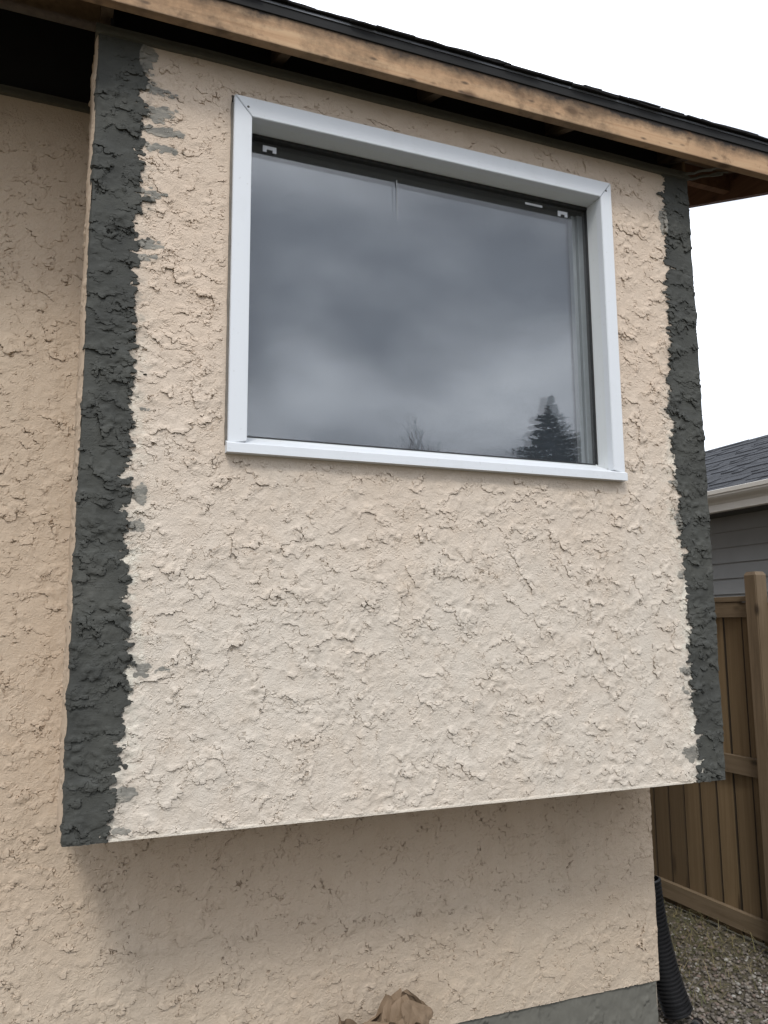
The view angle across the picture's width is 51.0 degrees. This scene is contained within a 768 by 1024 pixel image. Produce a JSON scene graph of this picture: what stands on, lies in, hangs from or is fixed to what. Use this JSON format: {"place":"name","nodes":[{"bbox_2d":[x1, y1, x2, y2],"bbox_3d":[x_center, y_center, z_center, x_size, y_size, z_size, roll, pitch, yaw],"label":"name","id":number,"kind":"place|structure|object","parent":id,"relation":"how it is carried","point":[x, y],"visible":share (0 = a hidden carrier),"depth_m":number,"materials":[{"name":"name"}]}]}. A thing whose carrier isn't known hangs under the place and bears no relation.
{"place":"outdoors","nodes":[
{"label":"outdoors","id":0,"kind":"place"},
{"bbox_2d":[291,0,767,450],"label":"sky","id":1,"kind":"structure","parent":0,"point":[702,59],"materials":[{"name":"white"}]},
{"bbox_2d":[657,901,767,1023],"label":"ground","id":2,"kind":"structure","parent":0,"point":[739,980],"depth_m":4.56,"materials":[{"name":"grey gravel"}]},
{"bbox_2d":[0,0,767,1023],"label":"stucco house","id":3,"kind":"structure","parent":2,"relation":"on","point":[358,642],"depth_m":3.05,"materials":[{"name":"beige concrete"}]},
{"bbox_2d":[224,94,627,481],"bbox_3d":[0.196,-0.810,3.212,1.670,1.341,0.210,3,-9,-22],"label":"window","id":4,"kind":"structure","parent":3,"relation":"in","point":[394,298],"depth_m":3.27,"materials":[{"name":"white metal"}]},
{"bbox_2d":[338,988,433,1023],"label":"paper bag","id":5,"kind":"object","parent":2,"relation":"on","point":[399,1006],"visible":1,"depth_m":2.97,"materials":[{"name":"brown paper"}]},
{"bbox_2d":[654,875,703,1023],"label":"drain pipe","id":6,"kind":"object","parent":2,"relation":"on","point":[674,1000],"visible":0.53,"depth_m":3.88,"materials":[{"name":"black plastic"}]},
{"bbox_2d":[650,571,767,946],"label":"board fence","id":7,"kind":"object","parent":2,"relation":"on","point":[710,847],"visible":0.12,"depth_m":5.08,"materials":[{"name":"brown wood"}]},
{"bbox_2d":[705,435,767,599],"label":"neighbour house","id":8,"kind":"structure","parent":2,"relation":"on","point":[737,482],"depth_m":8.09,"materials":[{"name":"grey"}]}
]}

